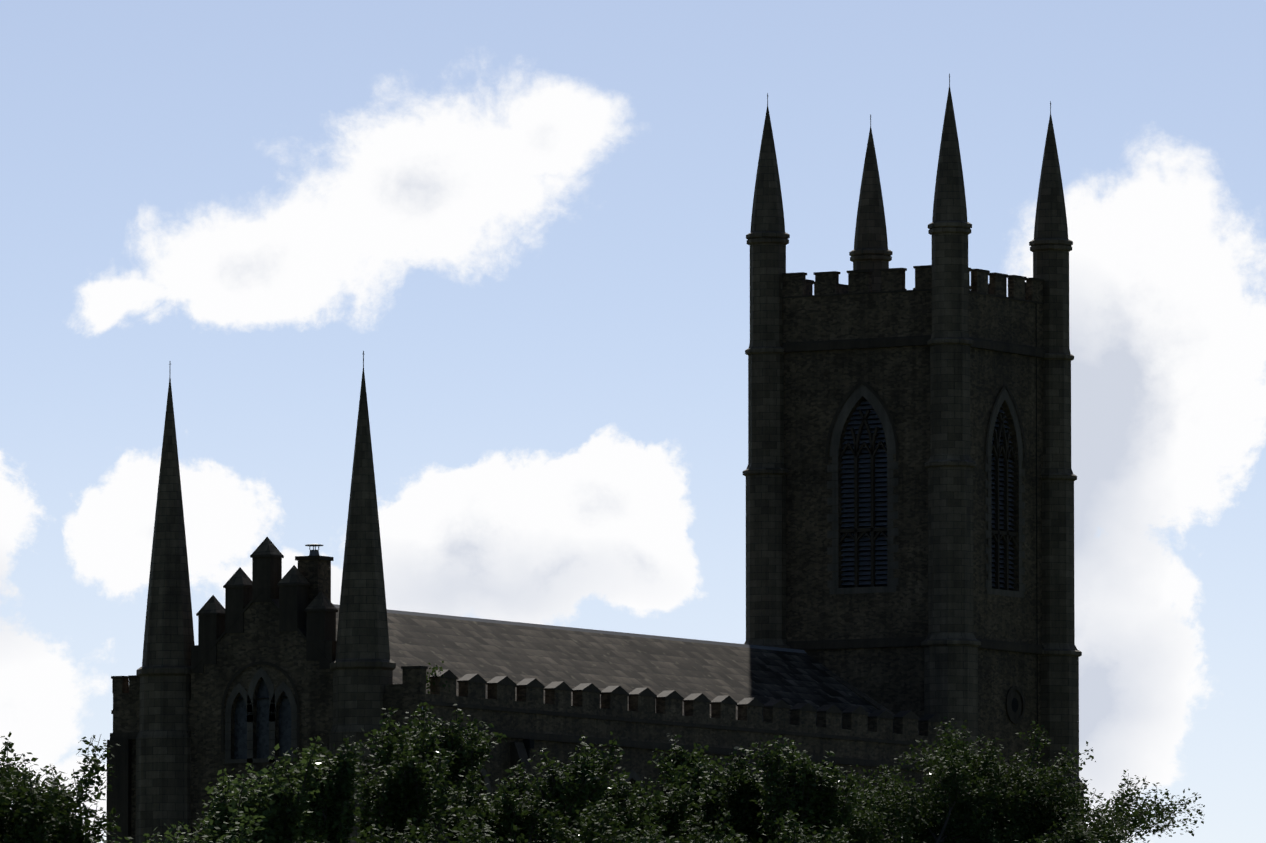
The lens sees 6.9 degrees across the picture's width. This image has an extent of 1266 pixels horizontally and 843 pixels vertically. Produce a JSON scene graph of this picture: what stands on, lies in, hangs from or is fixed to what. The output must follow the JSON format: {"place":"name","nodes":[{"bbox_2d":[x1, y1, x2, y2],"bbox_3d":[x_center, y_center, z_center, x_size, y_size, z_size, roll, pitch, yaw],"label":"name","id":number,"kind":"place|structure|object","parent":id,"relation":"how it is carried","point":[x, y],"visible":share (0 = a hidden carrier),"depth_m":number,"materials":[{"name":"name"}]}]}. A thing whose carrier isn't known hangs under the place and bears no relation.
{"place":"outdoors","nodes":[
{"label":"outdoors","id":0,"kind":"place"},
{"bbox_2d":[0,0,1265,842],"label":"sky","id":1,"kind":"structure","parent":0,"point":[529,221],"materials":[{"name":"blue"}]},
{"bbox_2d":[826,672,918,734],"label":"flashing","id":2,"kind":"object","parent":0,"point":[869,700],"visible":0.05,"depth_m":425.67,"materials":[{"name":"grey metal"}]},
{"bbox_2d":[782,291,1042,837],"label":"tower shaft","id":3,"kind":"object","parent":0,"point":[856,440],"visible":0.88,"depth_m":432.57,"materials":[{"name":"grey stone"}]},
{"bbox_2d":[781,265,1045,779],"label":"string course","id":4,"kind":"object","parent":3,"relation":"on","point":[800,285],"depth_m":432.90,"materials":[{"name":"grey stone"}]},
{"bbox_2d":[1005,686,1024,723],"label":"round window","id":5,"kind":"structure","parent":3,"relation":"in","point":[1013,705],"depth_m":433.71,"materials":[{"name":"black glass"}]},
{"bbox_3d":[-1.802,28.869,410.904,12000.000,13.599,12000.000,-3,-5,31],"label":"ground","id":6,"kind":"structure","parent":0,"visible":0},
{"bbox_2d":[0,732,120,842],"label":"tree","id":7,"kind":"object","parent":6,"relation":"on","point":[33,814],"visible":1,"depth_m":248.37,"materials":[{"name":"green plant"}]},
{"bbox_2d":[89,806,264,842],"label":"tree","id":8,"kind":"object","parent":6,"relation":"on","point":[182,838],"visible":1,"depth_m":234.10,"materials":[{"name":"green plant"}]},
{"bbox_2d":[181,736,327,842],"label":"tree","id":9,"kind":"object","parent":6,"relation":"on","point":[282,812],"visible":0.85,"depth_m":261.32,"materials":[{"name":"green plant"}]},
{"bbox_2d":[190,810,324,842],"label":"tree","id":10,"kind":"object","parent":6,"relation":"on","point":[197,825],"visible":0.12,"depth_m":276.53,"materials":[{"name":"green plant"}]},
{"bbox_2d":[136,351,395,842],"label":"spires","id":11,"kind":"object","parent":6,"relation":"on","point":[362,666],"visible":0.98,"depth_m":393.88,"materials":[{"name":"stone"}]},
{"bbox_2d":[106,537,432,842],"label":"wall","id":12,"kind":"structure","parent":6,"relation":"on","point":[263,654],"depth_m":393.17,"materials":[{"name":"stone"}]},
{"bbox_2d":[281,736,364,842],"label":"tree","id":13,"kind":"object","parent":6,"relation":"on","point":[330,817],"visible":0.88,"depth_m":286.56,"materials":[{"name":"green plant"}]},
{"bbox_2d":[298,818,418,842],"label":"tree","id":14,"kind":"object","parent":6,"relation":"on","point":[368,839],"visible":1,"depth_m":261.53,"materials":[{"name":"green plant"}]},
{"bbox_2d":[353,749,448,842],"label":"tree","id":15,"kind":"object","parent":6,"relation":"on","point":[401,797],"visible":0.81,"depth_m":290.45,"materials":[{"name":"green plant"}]},
{"bbox_2d":[353,701,506,831],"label":"tree","id":16,"kind":"object","parent":6,"relation":"on","point":[424,741],"visible":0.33,"depth_m":299.44,"materials":[{"name":"green plant"}]},
{"bbox_2d":[403,809,528,842],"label":"tree","id":17,"kind":"object","parent":6,"relation":"on","point":[476,839],"visible":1,"depth_m":268.54,"materials":[{"name":"green plant"}]},
{"bbox_2d":[425,755,542,842],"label":"tree","id":18,"kind":"object","parent":6,"relation":"on","point":[446,796],"visible":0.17,"depth_m":295.39,"materials":[{"name":"green plant"}]},
{"bbox_2d":[441,731,629,842],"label":"tree","id":19,"kind":"object","parent":6,"relation":"on","point":[579,784],"visible":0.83,"depth_m":290.75,"materials":[{"name":"green plant"}]},
{"bbox_2d":[532,767,664,841],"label":"tree","id":20,"kind":"object","parent":6,"relation":"on","point":[626,815],"visible":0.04,"depth_m":294.26,"materials":[{"name":"green plant"}]},
{"bbox_2d":[537,797,692,842],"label":"tree","id":21,"kind":"object","parent":6,"relation":"on","point":[596,827],"visible":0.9,"depth_m":279.86,"materials":[{"name":"green plant"}]},
{"bbox_2d":[624,774,701,842],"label":"tree","id":22,"kind":"object","parent":6,"relation":"on","point":[674,812],"visible":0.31,"depth_m":298.25,"materials":[{"name":"green plant"}]},
{"bbox_2d":[617,809,746,842],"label":"tree","id":23,"kind":"object","parent":6,"relation":"on","point":[631,839],"visible":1,"depth_m":269.14,"materials":[{"name":"green plant"}]},
{"bbox_2d":[420,669,948,842],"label":"nave wall","id":24,"kind":"structure","parent":6,"relation":"on","point":[557,725],"depth_m":403.42,"materials":[{"name":"stone"}]},
{"bbox_2d":[426,661,449,693],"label":"parapet shrub","id":25,"kind":"object","parent":24,"relation":"on","point":[434,672],"visible":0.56,"depth_m":390.73,"materials":[{"name":"green plant"}]},
{"bbox_2d":[336,608,893,732],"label":"roof","id":26,"kind":"structure","parent":24,"relation":"on","point":[516,654],"depth_m":410.50,"materials":[{"name":"grey tile"}]},
{"bbox_2d":[295,544,333,603],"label":"chimney","id":27,"kind":"object","parent":26,"relation":"on","point":[314,567],"visible":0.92,"depth_m":393.24,"materials":[{"name":"stone"}]},
{"bbox_2d":[333,604,805,652],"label":"nave ridge tiles","id":28,"kind":"object","parent":26,"relation":"on","point":[587,630],"visible":0.36,"depth_m":413.18,"materials":[{"name":"grey tile"}]},
{"bbox_2d":[647,731,727,842],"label":"tree","id":29,"kind":"object","parent":6,"relation":"on","point":[682,769],"visible":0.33,"depth_m":304.27,"materials":[{"name":"green plant"}]},
{"bbox_2d":[687,745,768,842],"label":"tree","id":30,"kind":"object","parent":6,"relation":"on","point":[716,795],"visible":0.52,"depth_m":298.67,"materials":[{"name":"green plant"}]},
{"bbox_2d":[725,769,778,842],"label":"tree","id":31,"kind":"object","parent":6,"relation":"on","point":[747,790],"visible":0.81,"depth_m":298.51,"materials":[{"name":"green plant"}]},
{"bbox_2d":[686,806,857,842],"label":"tree","id":32,"kind":"object","parent":6,"relation":"on","point":[792,834],"visible":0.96,"depth_m":271.50,"materials":[{"name":"green plant"}]},
{"bbox_2d":[748,735,863,842],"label":"tree","id":33,"kind":"object","parent":6,"relation":"on","point":[815,793],"visible":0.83,"depth_m":297.20,"materials":[{"name":"green plant"}]},
{"bbox_2d":[772,747,1021,842],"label":"tree","id":34,"kind":"object","parent":6,"relation":"on","point":[867,823],"visible":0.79,"depth_m":318.18,"materials":[{"name":"green plant"}]},
{"bbox_2d":[742,74,1086,841],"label":"tower turrets","id":35,"kind":"object","parent":6,"relation":"on","point":[950,644],"visible":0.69,"depth_m":433.76,"materials":[{"name":"grey stone"}]},
{"bbox_2d":[845,717,1204,842],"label":"tree","id":36,"kind":"object","parent":6,"relation":"on","point":[1035,813],"visible":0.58,"depth_m":322.06,"materials":[{"name":"green plant"}]},
{"bbox_2d":[1021,807,1137,842],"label":"tree","id":37,"kind":"object","parent":6,"relation":"on","point":[1077,835],"visible":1,"depth_m":311.73,"materials":[{"name":"green plant"}]}
]}

